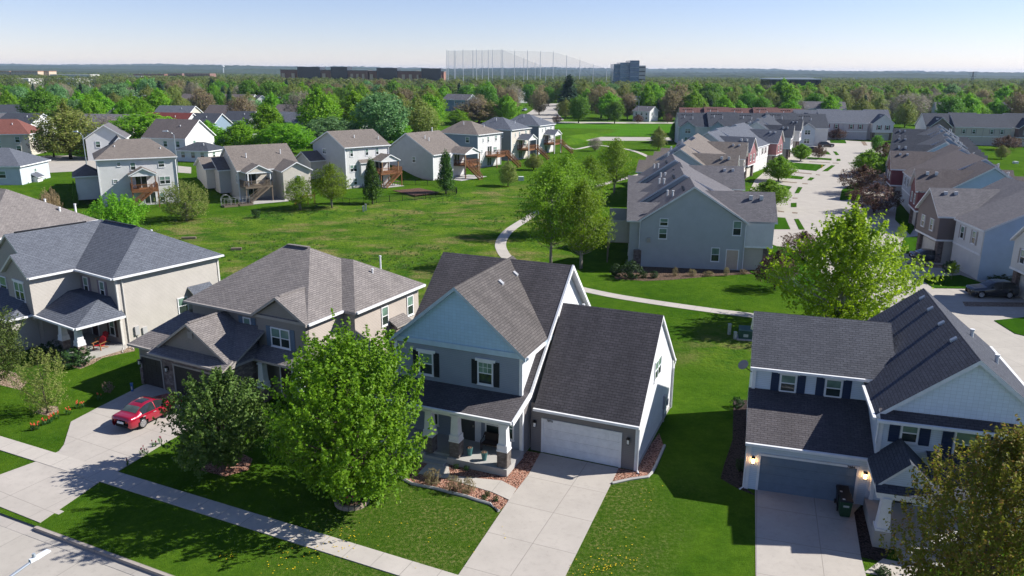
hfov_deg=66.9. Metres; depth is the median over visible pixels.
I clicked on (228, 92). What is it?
spruce tree
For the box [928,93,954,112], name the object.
tree
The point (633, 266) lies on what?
shrub
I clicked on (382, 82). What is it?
tree
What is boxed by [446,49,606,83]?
netting fence
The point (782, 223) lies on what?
lawn
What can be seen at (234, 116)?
house
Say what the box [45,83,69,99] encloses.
tree
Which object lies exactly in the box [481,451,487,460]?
flower pot
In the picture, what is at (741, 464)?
shrub
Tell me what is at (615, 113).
tree
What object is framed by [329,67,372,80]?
office building
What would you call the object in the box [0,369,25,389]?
garden bed
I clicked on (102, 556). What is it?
kerb
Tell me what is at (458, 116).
tree
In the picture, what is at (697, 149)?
townhouse row
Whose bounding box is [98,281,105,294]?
window
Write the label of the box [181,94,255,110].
house
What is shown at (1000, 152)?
tree
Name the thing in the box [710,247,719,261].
window
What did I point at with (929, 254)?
sedan
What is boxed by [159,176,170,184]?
window
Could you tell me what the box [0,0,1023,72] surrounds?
sky
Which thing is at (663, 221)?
window
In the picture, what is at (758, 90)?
tree
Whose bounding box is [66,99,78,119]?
tree
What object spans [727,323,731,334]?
utility pedestal
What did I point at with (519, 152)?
patio door
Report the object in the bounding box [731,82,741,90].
tree
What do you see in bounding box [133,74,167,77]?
building
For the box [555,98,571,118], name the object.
tree
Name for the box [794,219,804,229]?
lawn
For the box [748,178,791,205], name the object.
tree
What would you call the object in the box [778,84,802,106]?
tree
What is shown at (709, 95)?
tree
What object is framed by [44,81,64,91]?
tree
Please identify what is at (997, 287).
suv
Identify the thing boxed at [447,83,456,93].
tree
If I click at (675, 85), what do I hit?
tree
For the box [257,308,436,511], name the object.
maple tree
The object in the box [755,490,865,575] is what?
driveway
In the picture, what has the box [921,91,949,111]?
bare tree
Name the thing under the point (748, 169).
garage door
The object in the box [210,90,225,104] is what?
tree
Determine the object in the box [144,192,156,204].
patio door
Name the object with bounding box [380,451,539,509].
garden bed
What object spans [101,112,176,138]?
tree
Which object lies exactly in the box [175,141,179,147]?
window
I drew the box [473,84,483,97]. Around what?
tree
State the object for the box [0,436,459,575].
pavement
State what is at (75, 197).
tree
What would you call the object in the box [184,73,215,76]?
building
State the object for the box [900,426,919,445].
window
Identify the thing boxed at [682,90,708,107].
tree
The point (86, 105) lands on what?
tree
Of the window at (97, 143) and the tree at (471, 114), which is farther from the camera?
the tree at (471, 114)
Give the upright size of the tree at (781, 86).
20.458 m
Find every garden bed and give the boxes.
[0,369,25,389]
[35,406,58,415]
[36,347,134,368]
[200,454,251,475]
[334,493,369,510]
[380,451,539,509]
[392,188,439,195]
[613,434,662,480]
[615,266,752,280]
[720,400,754,494]
[854,505,888,560]
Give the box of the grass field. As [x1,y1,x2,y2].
[555,124,671,135]
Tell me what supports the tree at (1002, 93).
on the ground at (694, 515)
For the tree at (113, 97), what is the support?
on the ground at (694, 515)
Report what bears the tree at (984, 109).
on the ground at (694, 515)
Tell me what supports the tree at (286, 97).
on the ground at (694, 515)
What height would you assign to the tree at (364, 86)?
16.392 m
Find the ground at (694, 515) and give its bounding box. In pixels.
[0,99,1023,575]
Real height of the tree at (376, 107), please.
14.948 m
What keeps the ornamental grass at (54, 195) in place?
on the ground at (694, 515)
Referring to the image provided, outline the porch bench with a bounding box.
[480,431,498,449]
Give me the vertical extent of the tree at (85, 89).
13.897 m
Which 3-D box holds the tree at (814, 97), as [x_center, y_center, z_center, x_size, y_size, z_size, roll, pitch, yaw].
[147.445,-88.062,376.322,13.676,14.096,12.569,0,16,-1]
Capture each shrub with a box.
[25,340,66,358]
[53,346,94,368]
[102,381,114,392]
[251,209,260,217]
[423,467,442,485]
[443,474,461,492]
[458,476,475,493]
[609,263,621,276]
[619,259,644,278]
[639,271,647,277]
[650,270,657,277]
[672,266,678,275]
[688,269,695,275]
[703,271,713,276]
[723,267,729,275]
[729,396,744,408]
[735,458,744,470]
[872,563,891,575]
[942,260,954,272]
[987,274,1011,280]
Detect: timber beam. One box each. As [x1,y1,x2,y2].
[181,236,195,239]
[231,247,241,250]
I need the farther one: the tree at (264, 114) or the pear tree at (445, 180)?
the tree at (264, 114)
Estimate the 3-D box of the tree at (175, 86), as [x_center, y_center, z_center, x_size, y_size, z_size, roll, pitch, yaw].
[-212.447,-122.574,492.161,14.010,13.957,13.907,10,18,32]
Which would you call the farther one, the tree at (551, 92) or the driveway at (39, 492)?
the tree at (551, 92)
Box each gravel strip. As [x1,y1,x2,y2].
[907,263,947,267]
[963,302,1023,306]
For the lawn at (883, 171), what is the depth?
186.27 m
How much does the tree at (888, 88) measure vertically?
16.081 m
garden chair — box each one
[91,335,107,350]
[94,331,109,344]
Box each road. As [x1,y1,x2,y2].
[527,103,563,121]
[587,137,672,140]
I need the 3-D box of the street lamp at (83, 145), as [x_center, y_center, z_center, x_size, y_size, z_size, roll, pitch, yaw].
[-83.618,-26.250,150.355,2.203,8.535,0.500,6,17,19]
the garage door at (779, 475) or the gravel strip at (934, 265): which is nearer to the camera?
the garage door at (779, 475)
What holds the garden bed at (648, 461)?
on the ground at (694, 515)
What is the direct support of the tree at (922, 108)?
on the ground at (694, 515)
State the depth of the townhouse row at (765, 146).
185.32 m
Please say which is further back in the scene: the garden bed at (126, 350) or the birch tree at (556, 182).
the birch tree at (556, 182)
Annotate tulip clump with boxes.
[40,417,47,425]
[63,406,71,414]
[343,495,357,504]
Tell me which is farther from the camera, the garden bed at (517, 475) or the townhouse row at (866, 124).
the townhouse row at (866, 124)
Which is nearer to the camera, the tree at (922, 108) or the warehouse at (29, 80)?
the tree at (922, 108)
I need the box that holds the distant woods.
[0,72,1023,96]
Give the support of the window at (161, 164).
in the house at (144, 170)
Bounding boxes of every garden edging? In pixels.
[391,473,499,511]
[611,444,665,483]
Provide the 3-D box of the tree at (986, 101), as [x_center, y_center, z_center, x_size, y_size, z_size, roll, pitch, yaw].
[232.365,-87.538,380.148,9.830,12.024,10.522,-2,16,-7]
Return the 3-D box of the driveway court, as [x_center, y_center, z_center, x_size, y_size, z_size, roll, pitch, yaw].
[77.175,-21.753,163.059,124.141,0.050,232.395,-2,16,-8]
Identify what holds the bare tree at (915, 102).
on the ground at (694, 515)
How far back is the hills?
5191.11 m
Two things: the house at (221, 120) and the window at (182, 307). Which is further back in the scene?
the house at (221, 120)
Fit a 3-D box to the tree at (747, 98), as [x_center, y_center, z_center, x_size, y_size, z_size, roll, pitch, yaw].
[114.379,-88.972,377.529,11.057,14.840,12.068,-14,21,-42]
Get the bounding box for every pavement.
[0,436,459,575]
[552,122,673,123]
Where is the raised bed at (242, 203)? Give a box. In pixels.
[220,194,253,207]
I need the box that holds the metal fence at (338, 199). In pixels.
[336,179,456,203]
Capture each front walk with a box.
[418,463,516,499]
[864,558,923,575]
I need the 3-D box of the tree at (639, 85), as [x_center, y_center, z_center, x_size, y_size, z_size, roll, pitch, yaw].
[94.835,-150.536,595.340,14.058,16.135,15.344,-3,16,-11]
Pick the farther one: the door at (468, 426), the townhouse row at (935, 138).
the townhouse row at (935, 138)
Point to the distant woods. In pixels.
(899, 84)
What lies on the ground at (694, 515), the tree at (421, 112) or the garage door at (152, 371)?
the tree at (421, 112)
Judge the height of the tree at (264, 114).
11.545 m
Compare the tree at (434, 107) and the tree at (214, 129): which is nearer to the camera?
the tree at (214, 129)
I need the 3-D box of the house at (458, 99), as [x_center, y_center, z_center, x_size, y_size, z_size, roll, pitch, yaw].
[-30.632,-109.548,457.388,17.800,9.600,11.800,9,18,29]
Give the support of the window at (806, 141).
in the townhouse row at (813, 133)
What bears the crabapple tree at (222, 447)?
on the garden bed at (243, 464)
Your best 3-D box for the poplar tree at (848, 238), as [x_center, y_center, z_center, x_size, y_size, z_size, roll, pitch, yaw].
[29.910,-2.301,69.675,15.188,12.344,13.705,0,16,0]
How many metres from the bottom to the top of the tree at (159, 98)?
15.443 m
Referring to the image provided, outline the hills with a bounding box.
[0,63,1023,80]
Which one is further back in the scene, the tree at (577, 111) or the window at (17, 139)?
the tree at (577, 111)
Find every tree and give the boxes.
[0,85,11,94]
[0,89,20,103]
[0,305,29,380]
[5,343,71,413]
[8,85,30,102]
[15,89,60,124]
[23,99,104,158]
[25,91,67,111]
[25,132,67,156]
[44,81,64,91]
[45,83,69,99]
[51,82,73,98]
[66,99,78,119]
[67,89,84,104]
[70,94,109,117]
[72,180,78,205]
[75,84,90,92]
[77,82,82,92]
[82,190,150,226]
[84,87,112,104]
[89,114,119,133]
[92,93,114,112]
[97,83,137,99]
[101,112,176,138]
[107,90,123,103]
[111,98,132,113]
[122,95,134,107]
[127,78,143,90]
[127,92,137,102]
[128,96,153,113]
[136,77,156,96]
[137,83,153,102]
[144,89,158,105]
[146,88,172,110]
[152,366,281,481]
[154,180,208,220]
[155,80,164,91]
[162,80,182,91]
[164,85,180,98]
[168,84,184,98]
[170,93,190,105]
[173,79,186,89]
[181,81,204,93]
[187,87,217,112]
[204,120,228,146]
[205,82,219,92]
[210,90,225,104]
[215,80,228,89]
[217,85,232,93]
[217,120,264,145]
[222,95,236,104]
[226,87,232,104]
[226,95,257,112]
[231,85,243,93]
[235,78,259,95]
[241,102,285,132]
[242,92,258,103]
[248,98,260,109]
[256,79,284,102]
[256,122,316,150]
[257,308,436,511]
[259,91,282,106]
[276,80,305,99]
[279,93,300,103]
[282,88,308,111]
[282,175,317,209]
[294,85,343,128]
[297,81,309,93]
[302,116,358,140]
[307,161,350,207]
[309,82,325,93]
[321,86,336,95]
[327,91,339,103]
[331,85,349,100]
[335,90,367,128]
[346,83,354,94]
[350,90,414,141]
[352,83,372,97]
[355,81,370,95]
[361,158,383,203]
[369,78,387,90]
[370,84,382,93]
[374,84,387,98]
[383,82,401,93]
[388,119,412,139]
[389,87,414,100]
[391,89,413,125]
[402,93,443,131]
[407,83,418,103]
[411,99,442,130]
[416,86,436,98]
[420,91,445,121]
[422,84,437,93]
[434,92,448,108]
[435,148,455,193]
[437,83,451,93]
[438,87,447,97]
[446,108,467,123]
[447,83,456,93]
[451,100,501,122]
[457,85,473,93]
[463,96,484,121]
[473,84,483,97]
[473,94,486,107]
[476,84,497,103]
[481,99,498,120]
[492,95,523,119]
[493,85,505,98]
[498,88,519,105]
[498,161,517,186]
[505,83,523,102]
[510,158,582,262]
[520,82,538,105]
[522,153,543,169]
[527,86,549,114]
[527,151,611,234]
[543,86,555,105]
[543,178,616,268]
[552,115,561,122]
[553,74,578,110]
[553,83,560,102]
[555,83,577,101]
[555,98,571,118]
[564,155,615,200]
[567,95,591,122]
[576,80,592,94]
[580,89,596,101]
[587,85,619,117]
[588,137,602,149]
[592,81,606,95]
[595,90,624,119]
[596,136,638,192]
[605,101,625,123]
[606,83,619,95]
[615,84,631,103]
[618,92,637,118]
[629,88,642,95]
[631,82,641,89]
[633,97,657,108]
[633,114,643,121]
[636,82,658,105]
[650,126,667,148]
[651,82,664,110]
[657,99,662,118]
[658,91,684,120]
[659,83,670,90]
[660,82,691,117]
[662,113,673,122]
[664,81,686,106]
[669,121,674,140]
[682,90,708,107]
[683,83,699,95]
[692,80,704,93]
[697,81,722,105]
[700,89,719,106]
[711,94,735,107]
[722,86,733,98]
[725,86,743,105]
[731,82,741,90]
[734,91,758,107]
[735,100,747,107]
[739,86,754,96]
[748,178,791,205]
[750,96,774,107]
[752,84,765,97]
[752,248,798,288]
[759,89,780,107]
[759,154,798,180]
[760,193,950,320]
[764,78,800,107]
[777,230,825,259]
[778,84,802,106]
[779,99,801,108]
[781,94,801,105]
[789,143,811,160]
[794,84,806,100]
[796,99,808,109]
[800,82,817,93]
[802,85,812,99]
[804,92,825,100]
[807,86,830,99]
[811,145,826,157]
[821,95,841,109]
[826,83,851,95]
[828,128,845,139]
[833,88,855,109]
[838,165,886,190]
[845,183,904,212]
[847,84,872,105]
[848,83,865,93]
[848,96,874,109]
[848,148,886,173]
[862,87,884,106]
[867,86,886,101]
[871,94,889,109]
[871,135,883,149]
[874,104,892,117]
[875,141,889,159]
[878,414,1023,575]
[879,84,894,104]
[881,93,932,120]
[884,88,898,106]
[890,84,922,102]
[892,98,919,126]
[894,87,916,104]
[897,222,906,238]
[916,99,928,117]
[920,87,934,111]
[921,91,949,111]
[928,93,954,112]
[929,84,942,93]
[929,86,940,97]
[934,95,969,112]
[943,82,965,95]
[947,260,959,278]
[955,90,965,98]
[958,83,994,96]
[961,92,981,113]
[974,89,993,98]
[978,98,992,113]
[981,95,996,101]
[981,97,992,106]
[987,97,1010,113]
[990,85,1015,101]
[990,86,998,94]
[992,135,1023,148]
[994,145,1011,158]
[1002,91,1023,112]
[1013,86,1023,102]
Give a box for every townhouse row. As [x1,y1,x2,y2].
[606,154,777,269]
[636,133,747,174]
[674,112,829,145]
[675,122,784,178]
[678,107,802,112]
[747,114,802,158]
[793,109,894,140]
[885,144,1023,229]
[889,124,987,159]
[914,112,1023,146]
[915,177,1023,279]
[1009,226,1023,298]
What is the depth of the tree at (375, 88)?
490.42 m
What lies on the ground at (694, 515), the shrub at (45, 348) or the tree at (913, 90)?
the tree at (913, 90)
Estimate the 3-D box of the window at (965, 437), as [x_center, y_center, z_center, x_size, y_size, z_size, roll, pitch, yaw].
[23.063,7.875,39.046,1.730,1.820,0.090,5,16,16]
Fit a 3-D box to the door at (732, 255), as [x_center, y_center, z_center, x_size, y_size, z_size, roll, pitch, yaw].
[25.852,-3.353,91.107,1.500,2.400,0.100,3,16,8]
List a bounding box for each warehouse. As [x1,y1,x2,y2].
[3,78,42,86]
[50,74,98,77]
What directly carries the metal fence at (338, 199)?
on the ground at (694, 515)
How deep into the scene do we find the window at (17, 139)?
182.63 m
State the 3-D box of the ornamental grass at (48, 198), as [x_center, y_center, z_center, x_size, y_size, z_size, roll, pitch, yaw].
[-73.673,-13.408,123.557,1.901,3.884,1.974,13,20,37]
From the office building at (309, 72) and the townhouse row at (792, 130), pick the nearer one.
the townhouse row at (792, 130)
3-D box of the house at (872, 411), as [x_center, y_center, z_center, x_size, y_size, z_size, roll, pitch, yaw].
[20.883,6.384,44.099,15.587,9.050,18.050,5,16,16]
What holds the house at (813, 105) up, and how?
on the ground at (694, 515)
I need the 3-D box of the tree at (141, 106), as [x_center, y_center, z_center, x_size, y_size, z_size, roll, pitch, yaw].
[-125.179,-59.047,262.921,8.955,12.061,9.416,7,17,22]
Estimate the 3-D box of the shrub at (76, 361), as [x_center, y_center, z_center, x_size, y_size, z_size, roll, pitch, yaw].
[-34.362,5.446,60.672,3.099,1.348,3.140,-2,16,-8]
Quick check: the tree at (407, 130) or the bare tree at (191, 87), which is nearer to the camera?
the tree at (407, 130)
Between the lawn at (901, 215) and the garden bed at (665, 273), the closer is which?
the garden bed at (665, 273)
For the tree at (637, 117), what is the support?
on the ground at (694, 515)
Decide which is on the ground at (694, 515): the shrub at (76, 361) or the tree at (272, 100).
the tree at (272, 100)
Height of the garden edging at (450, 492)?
0.179 m
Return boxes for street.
[0,526,132,575]
[40,155,190,172]
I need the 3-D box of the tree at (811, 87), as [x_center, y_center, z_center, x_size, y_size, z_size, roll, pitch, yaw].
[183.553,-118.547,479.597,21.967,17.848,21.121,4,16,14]
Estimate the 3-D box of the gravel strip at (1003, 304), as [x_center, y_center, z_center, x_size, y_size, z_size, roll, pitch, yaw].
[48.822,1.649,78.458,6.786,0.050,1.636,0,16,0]
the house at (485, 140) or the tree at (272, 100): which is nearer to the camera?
the house at (485, 140)
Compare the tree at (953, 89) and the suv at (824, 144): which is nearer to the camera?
the suv at (824, 144)
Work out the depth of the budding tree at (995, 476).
31.29 m
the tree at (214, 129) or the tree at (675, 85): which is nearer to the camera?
the tree at (214, 129)
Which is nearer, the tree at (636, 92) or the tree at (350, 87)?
the tree at (636, 92)
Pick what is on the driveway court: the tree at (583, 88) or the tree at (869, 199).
the tree at (869, 199)
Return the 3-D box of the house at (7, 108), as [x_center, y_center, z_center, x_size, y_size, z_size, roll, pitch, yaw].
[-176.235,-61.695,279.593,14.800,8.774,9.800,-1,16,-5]
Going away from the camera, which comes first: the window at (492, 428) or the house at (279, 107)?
the window at (492, 428)
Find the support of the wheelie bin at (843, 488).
on the driveway at (795, 535)
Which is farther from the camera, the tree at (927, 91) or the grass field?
the tree at (927, 91)
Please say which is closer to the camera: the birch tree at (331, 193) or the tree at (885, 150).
the birch tree at (331, 193)
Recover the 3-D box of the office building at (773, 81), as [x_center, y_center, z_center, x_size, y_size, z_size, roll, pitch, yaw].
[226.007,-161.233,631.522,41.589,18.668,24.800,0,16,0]
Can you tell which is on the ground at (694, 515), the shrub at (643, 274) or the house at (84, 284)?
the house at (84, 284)
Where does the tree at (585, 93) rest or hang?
on the ground at (694, 515)
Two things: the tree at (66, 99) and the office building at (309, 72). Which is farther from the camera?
the office building at (309, 72)
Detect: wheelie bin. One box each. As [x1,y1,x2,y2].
[834,485,849,505]
[836,492,853,516]
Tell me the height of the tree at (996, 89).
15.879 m
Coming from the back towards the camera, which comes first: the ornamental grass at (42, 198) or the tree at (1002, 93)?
the tree at (1002, 93)
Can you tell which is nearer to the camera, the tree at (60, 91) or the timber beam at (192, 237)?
the timber beam at (192, 237)
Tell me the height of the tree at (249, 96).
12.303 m
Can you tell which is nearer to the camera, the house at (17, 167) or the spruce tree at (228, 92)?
the house at (17, 167)
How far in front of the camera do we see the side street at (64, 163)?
167.57 m
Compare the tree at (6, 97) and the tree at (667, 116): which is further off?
the tree at (667, 116)
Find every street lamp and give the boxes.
[9,549,50,575]
[73,131,86,163]
[162,131,177,171]
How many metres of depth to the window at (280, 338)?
53.62 m
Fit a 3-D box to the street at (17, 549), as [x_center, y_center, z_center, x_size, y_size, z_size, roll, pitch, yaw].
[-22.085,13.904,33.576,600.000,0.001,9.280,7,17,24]
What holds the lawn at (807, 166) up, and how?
on the driveway court
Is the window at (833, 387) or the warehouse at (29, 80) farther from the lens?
the warehouse at (29, 80)
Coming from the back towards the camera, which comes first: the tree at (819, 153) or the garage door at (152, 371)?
the tree at (819, 153)
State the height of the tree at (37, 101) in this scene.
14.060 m
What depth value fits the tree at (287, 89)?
433.34 m
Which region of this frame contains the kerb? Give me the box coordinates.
[0,510,173,575]
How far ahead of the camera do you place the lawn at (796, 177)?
172.77 m
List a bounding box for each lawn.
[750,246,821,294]
[774,217,789,228]
[784,175,803,178]
[788,162,824,170]
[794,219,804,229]
[807,157,831,159]
[823,165,834,170]
[830,140,845,142]
[840,185,859,199]
[869,157,885,173]
[895,201,913,233]
[901,236,916,253]
[918,275,981,288]
[994,317,1023,335]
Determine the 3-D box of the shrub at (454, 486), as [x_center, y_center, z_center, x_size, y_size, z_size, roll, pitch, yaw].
[-3.239,10.792,42.849,1.065,0.987,1.053,8,17,26]
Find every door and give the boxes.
[91,325,99,335]
[135,176,147,187]
[141,356,163,388]
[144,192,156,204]
[174,366,209,397]
[245,174,256,183]
[248,188,258,198]
[279,367,292,393]
[375,161,381,170]
[376,175,383,182]
[454,154,459,163]
[461,418,476,441]
[487,146,491,154]
[487,157,490,166]
[518,151,521,159]
[543,421,619,466]
[725,249,738,269]
[746,167,749,177]
[758,456,856,500]
[875,134,888,140]
[892,500,913,505]
[912,212,915,224]
[922,238,934,249]
[1018,277,1023,298]
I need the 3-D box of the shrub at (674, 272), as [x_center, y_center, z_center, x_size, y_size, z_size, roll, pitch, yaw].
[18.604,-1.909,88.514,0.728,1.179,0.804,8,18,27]
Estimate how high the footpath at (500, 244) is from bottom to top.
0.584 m
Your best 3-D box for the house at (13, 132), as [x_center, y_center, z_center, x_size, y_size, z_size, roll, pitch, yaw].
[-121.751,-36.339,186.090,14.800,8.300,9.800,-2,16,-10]
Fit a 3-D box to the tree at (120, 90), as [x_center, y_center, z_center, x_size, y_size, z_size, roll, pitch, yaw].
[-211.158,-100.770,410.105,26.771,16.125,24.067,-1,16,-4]
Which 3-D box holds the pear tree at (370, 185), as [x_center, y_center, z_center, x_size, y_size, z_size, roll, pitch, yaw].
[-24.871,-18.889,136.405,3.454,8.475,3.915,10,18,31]
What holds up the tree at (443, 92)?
on the ground at (694, 515)
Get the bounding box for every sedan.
[112,393,181,429]
[909,248,938,261]
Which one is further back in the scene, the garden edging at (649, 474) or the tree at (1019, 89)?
the tree at (1019, 89)
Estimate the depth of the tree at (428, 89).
423.26 m
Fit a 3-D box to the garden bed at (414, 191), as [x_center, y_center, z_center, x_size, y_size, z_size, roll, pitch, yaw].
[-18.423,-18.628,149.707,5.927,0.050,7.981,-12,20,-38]
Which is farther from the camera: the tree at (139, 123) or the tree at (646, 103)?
the tree at (646, 103)
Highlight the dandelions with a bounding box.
[219,485,662,574]
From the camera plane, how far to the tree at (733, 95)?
419.56 m
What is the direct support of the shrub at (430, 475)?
on the garden bed at (517, 475)
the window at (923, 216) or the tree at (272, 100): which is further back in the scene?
the tree at (272, 100)
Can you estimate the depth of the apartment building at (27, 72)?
1447.12 m
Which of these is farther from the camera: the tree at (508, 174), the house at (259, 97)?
the house at (259, 97)
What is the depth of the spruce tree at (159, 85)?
430.31 m
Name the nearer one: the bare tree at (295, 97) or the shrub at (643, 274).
the shrub at (643, 274)
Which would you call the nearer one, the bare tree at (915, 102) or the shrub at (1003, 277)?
the shrub at (1003, 277)
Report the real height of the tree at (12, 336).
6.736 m
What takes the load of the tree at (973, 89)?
on the ground at (694, 515)
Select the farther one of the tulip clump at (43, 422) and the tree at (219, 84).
the tree at (219, 84)
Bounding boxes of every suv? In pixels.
[818,141,834,146]
[965,279,1019,298]
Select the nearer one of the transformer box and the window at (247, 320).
the window at (247, 320)
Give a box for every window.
[0,171,6,178]
[0,276,7,288]
[11,278,26,302]
[14,137,19,142]
[82,276,88,290]
[95,141,100,147]
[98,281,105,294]
[108,321,115,336]
[130,162,135,170]
[158,161,164,167]
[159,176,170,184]
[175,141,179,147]
[177,296,188,313]
[242,317,250,324]
[270,327,290,350]
[350,165,356,172]
[365,148,368,155]
[381,305,389,327]
[406,294,413,316]
[416,348,434,376]
[434,413,438,426]
[475,357,494,386]
[484,423,513,441]
[654,354,661,383]
[658,228,666,239]
[659,218,668,226]
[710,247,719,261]
[732,221,741,235]
[779,373,799,392]
[803,139,809,143]
[824,378,845,397]
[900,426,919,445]
[920,214,925,226]
[929,218,933,230]
[951,432,985,462]
[959,225,964,239]
[970,230,976,244]
[1019,249,1023,265]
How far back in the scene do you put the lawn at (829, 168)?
189.57 m
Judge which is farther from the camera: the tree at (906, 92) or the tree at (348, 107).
the tree at (906, 92)
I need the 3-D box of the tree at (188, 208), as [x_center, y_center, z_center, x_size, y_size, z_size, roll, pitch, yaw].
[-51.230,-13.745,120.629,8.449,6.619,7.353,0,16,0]
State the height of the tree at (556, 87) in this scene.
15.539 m
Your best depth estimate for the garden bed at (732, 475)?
47.74 m
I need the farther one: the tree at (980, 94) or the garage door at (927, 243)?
the tree at (980, 94)
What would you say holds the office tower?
on the ground at (694, 515)
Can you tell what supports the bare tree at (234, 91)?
on the ground at (694, 515)
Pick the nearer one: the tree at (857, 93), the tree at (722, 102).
the tree at (722, 102)
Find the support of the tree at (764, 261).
on the ground at (694, 515)
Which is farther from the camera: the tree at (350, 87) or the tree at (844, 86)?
the tree at (350, 87)
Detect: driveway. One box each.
[0,384,202,522]
[459,453,617,575]
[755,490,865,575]
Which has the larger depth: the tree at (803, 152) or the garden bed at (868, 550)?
the tree at (803, 152)
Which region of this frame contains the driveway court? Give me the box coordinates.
[750,139,1023,381]
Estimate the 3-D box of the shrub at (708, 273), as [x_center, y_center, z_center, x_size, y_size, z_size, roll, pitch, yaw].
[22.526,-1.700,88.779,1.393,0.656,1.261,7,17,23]
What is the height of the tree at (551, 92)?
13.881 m
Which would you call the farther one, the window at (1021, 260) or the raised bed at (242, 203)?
the raised bed at (242, 203)
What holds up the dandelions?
on the ground at (694, 515)
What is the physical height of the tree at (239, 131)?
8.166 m
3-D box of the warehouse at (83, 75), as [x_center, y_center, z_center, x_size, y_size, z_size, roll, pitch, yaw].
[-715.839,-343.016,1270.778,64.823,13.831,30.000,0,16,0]
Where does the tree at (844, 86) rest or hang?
on the ground at (694, 515)
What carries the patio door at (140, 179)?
in the house at (144, 170)
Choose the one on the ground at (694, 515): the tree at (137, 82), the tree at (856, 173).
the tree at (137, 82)
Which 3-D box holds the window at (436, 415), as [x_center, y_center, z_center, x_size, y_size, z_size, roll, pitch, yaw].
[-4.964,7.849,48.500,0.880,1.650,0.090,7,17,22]
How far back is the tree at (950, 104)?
321.96 m
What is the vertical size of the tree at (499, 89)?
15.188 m
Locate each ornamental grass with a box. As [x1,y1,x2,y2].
[41,192,52,203]
[45,194,55,204]
[50,191,62,206]
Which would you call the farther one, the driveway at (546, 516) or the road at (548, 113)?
the road at (548, 113)
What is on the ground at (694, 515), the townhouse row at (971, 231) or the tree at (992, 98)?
the tree at (992, 98)
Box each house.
[0,104,28,112]
[0,113,54,137]
[0,119,45,154]
[0,148,50,184]
[0,188,97,239]
[0,219,223,361]
[72,135,179,207]
[78,114,150,144]
[83,122,130,160]
[127,243,425,407]
[141,119,215,154]
[144,112,195,118]
[154,105,202,112]
[174,142,222,161]
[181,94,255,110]
[192,113,232,132]
[193,143,312,203]
[204,105,241,114]
[225,111,257,135]
[255,95,264,101]
[274,112,313,136]
[276,104,297,112]
[295,129,402,188]
[375,252,676,476]
[389,127,486,180]
[441,120,520,167]
[443,94,473,110]
[481,117,549,160]
[511,114,572,154]
[632,106,658,121]
[738,288,1023,569]
[803,101,846,109]
[931,102,941,112]
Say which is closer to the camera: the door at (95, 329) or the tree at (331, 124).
the door at (95, 329)
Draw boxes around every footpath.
[495,174,753,317]
[563,145,646,156]
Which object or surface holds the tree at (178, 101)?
on the ground at (694, 515)
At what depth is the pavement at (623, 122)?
357.63 m
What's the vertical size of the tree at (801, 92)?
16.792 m
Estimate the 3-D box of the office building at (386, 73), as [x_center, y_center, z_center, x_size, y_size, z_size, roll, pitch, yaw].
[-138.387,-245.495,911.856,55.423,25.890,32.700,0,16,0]
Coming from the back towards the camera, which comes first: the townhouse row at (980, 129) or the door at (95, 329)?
the townhouse row at (980, 129)
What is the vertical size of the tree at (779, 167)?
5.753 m
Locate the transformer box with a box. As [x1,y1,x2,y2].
[736,325,752,340]
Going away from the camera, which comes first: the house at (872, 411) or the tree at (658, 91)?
the house at (872, 411)
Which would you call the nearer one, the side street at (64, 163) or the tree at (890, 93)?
the side street at (64, 163)
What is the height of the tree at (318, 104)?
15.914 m
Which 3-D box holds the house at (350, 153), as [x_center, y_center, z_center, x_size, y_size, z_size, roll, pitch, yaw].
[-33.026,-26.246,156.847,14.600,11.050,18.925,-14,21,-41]
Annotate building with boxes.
[0,71,10,75]
[11,71,43,76]
[44,71,56,75]
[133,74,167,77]
[168,73,183,75]
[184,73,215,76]
[280,67,329,79]
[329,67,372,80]
[369,68,415,82]
[416,68,445,80]
[760,78,821,88]
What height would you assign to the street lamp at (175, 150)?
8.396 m
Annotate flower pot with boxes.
[466,446,472,455]
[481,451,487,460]
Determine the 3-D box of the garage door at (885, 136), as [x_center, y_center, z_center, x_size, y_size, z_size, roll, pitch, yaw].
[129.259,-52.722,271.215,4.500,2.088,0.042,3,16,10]
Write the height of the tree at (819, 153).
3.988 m
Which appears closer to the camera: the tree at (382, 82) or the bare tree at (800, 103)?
the bare tree at (800, 103)
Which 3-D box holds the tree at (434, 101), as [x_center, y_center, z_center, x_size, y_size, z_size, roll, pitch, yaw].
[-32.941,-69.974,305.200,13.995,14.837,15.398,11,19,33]
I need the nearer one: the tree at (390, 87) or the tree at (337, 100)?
the tree at (337, 100)
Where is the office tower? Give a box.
[610,60,645,83]
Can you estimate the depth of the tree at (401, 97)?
261.34 m
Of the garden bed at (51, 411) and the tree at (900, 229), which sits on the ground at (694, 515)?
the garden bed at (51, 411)
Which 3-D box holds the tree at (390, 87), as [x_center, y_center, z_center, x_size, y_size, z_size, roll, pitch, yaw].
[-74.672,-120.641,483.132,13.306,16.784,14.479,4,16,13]
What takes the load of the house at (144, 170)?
on the ground at (694, 515)
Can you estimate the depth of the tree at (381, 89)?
428.40 m
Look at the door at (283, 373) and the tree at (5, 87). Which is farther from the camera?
the tree at (5, 87)
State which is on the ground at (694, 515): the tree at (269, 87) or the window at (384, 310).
the tree at (269, 87)
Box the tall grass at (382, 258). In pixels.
[139,195,504,270]
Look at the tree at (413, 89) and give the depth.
489.08 m
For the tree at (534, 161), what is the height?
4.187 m
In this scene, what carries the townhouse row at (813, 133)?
on the ground at (694, 515)
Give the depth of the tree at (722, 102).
326.39 m
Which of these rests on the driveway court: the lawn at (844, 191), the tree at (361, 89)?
the lawn at (844, 191)

